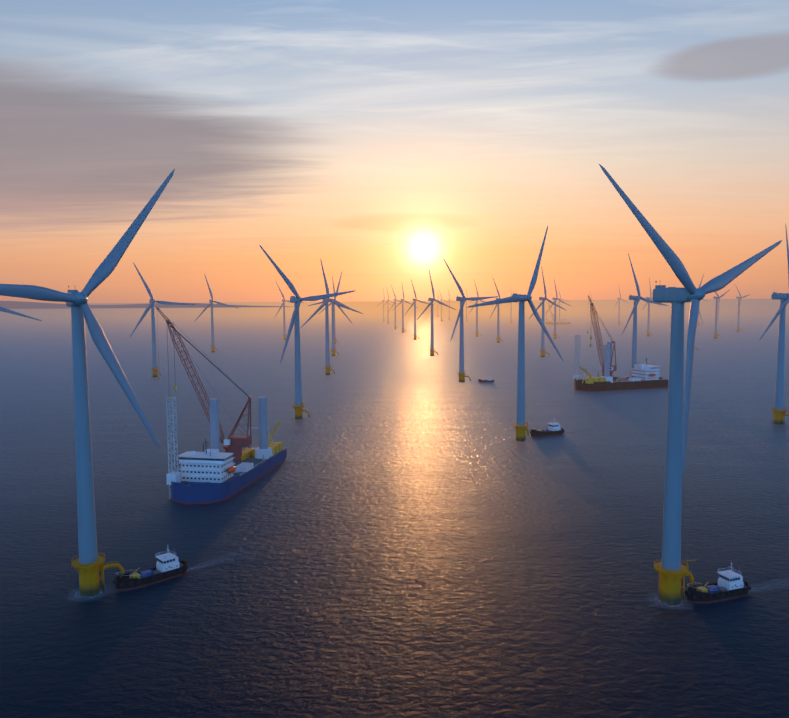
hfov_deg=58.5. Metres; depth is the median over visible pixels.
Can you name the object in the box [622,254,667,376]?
wind turbine
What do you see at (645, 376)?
installation vessel
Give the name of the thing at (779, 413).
wind turbine
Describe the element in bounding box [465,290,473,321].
wind turbine
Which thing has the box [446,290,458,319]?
wind turbine
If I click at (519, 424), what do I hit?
wind turbine
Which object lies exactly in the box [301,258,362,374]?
wind turbine
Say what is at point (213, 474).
installation vessel
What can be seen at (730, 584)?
work boat
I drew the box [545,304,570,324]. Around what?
installation vessel
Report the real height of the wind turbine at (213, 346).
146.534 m
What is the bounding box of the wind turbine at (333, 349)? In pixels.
[308,272,351,355]
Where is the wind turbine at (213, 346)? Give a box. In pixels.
[194,274,236,351]
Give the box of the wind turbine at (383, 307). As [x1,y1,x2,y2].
[376,289,390,321]
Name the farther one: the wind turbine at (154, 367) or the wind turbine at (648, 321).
the wind turbine at (648, 321)
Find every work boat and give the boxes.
[113,549,187,590]
[478,377,493,381]
[530,418,564,436]
[685,563,750,602]
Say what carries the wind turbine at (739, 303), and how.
on the sea surface
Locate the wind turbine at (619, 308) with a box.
[615,284,629,324]
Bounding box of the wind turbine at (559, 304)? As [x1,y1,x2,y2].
[556,286,569,321]
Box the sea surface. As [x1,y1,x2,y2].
[0,299,788,717]
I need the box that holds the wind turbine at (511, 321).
[506,288,518,322]
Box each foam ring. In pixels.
[69,588,111,600]
[646,595,692,608]
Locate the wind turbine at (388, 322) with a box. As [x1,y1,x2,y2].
[381,287,396,323]
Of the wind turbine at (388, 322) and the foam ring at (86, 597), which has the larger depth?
the wind turbine at (388, 322)
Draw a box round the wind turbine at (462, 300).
[444,260,498,381]
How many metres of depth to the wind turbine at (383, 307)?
3008.69 m
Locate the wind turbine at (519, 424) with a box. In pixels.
[467,226,562,441]
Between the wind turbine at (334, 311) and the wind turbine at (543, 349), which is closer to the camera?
the wind turbine at (543, 349)
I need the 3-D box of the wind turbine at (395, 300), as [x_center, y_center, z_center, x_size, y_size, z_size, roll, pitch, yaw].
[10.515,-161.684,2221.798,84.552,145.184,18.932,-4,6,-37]
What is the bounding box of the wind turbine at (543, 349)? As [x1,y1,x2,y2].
[529,266,566,356]
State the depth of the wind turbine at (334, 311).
1486.76 m
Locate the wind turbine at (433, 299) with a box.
[417,271,455,355]
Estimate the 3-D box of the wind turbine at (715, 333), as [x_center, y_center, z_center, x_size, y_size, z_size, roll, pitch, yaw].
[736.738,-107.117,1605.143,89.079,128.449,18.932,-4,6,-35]
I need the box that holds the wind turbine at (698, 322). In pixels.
[697,285,707,324]
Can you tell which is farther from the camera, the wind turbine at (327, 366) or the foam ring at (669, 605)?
the wind turbine at (327, 366)
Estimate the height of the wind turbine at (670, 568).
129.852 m
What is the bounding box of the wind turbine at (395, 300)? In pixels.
[388,285,406,329]
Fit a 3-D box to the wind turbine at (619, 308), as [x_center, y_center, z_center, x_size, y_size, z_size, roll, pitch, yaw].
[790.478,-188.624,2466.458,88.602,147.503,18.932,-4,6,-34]
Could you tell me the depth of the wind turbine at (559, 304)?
2730.61 m
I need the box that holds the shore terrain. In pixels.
[0,301,288,308]
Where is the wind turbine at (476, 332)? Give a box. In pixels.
[469,280,484,336]
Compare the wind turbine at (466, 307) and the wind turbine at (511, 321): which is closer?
the wind turbine at (511, 321)
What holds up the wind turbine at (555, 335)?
on the sea surface
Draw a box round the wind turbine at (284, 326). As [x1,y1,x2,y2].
[274,282,304,339]
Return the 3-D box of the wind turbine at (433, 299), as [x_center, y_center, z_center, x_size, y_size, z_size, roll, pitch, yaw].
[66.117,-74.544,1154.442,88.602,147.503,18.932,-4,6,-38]
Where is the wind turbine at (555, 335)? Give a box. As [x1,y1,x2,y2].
[546,280,570,338]
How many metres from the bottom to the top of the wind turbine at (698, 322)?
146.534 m
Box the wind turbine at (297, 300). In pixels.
[259,245,355,419]
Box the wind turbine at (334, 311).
[319,277,349,343]
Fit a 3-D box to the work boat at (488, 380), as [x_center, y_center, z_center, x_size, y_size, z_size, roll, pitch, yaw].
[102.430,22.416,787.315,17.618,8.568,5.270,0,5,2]
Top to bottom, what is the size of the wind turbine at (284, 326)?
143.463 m
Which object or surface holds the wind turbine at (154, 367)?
on the sea surface
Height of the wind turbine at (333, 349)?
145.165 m
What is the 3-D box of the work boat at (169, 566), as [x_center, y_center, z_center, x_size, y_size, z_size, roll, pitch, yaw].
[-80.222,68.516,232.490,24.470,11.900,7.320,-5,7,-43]
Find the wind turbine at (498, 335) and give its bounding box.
[490,279,517,342]
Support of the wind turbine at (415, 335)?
on the sea surface
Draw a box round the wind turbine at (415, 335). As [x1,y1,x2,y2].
[404,280,433,339]
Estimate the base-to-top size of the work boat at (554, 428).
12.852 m
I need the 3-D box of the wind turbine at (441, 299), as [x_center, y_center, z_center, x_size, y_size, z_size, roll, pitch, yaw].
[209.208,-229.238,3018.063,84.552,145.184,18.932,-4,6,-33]
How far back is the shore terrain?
10878.16 m
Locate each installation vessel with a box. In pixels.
[156,307,286,504]
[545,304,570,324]
[573,296,668,391]
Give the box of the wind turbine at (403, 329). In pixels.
[393,285,417,332]
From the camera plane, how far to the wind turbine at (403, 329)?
1982.74 m
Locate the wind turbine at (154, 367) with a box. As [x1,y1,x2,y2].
[130,263,195,376]
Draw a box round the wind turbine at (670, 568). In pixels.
[599,164,781,604]
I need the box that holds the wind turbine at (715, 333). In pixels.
[713,290,728,337]
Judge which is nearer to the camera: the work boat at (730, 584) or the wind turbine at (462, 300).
the work boat at (730, 584)
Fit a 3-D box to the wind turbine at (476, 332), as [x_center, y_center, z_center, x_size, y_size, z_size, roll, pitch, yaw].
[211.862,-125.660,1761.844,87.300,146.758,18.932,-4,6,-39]
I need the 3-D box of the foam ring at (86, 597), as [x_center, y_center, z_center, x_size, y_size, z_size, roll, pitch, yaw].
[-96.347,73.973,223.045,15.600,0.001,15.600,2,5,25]
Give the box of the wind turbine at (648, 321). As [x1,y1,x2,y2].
[642,278,661,335]
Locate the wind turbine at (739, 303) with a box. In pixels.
[735,285,748,331]
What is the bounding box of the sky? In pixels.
[0,0,788,303]
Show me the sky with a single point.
(383, 142)
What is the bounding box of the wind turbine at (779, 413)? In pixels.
[760,223,788,423]
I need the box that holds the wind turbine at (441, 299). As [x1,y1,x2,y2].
[437,288,449,321]
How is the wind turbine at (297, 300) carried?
on the sea surface
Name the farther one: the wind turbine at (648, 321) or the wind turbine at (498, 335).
the wind turbine at (648, 321)

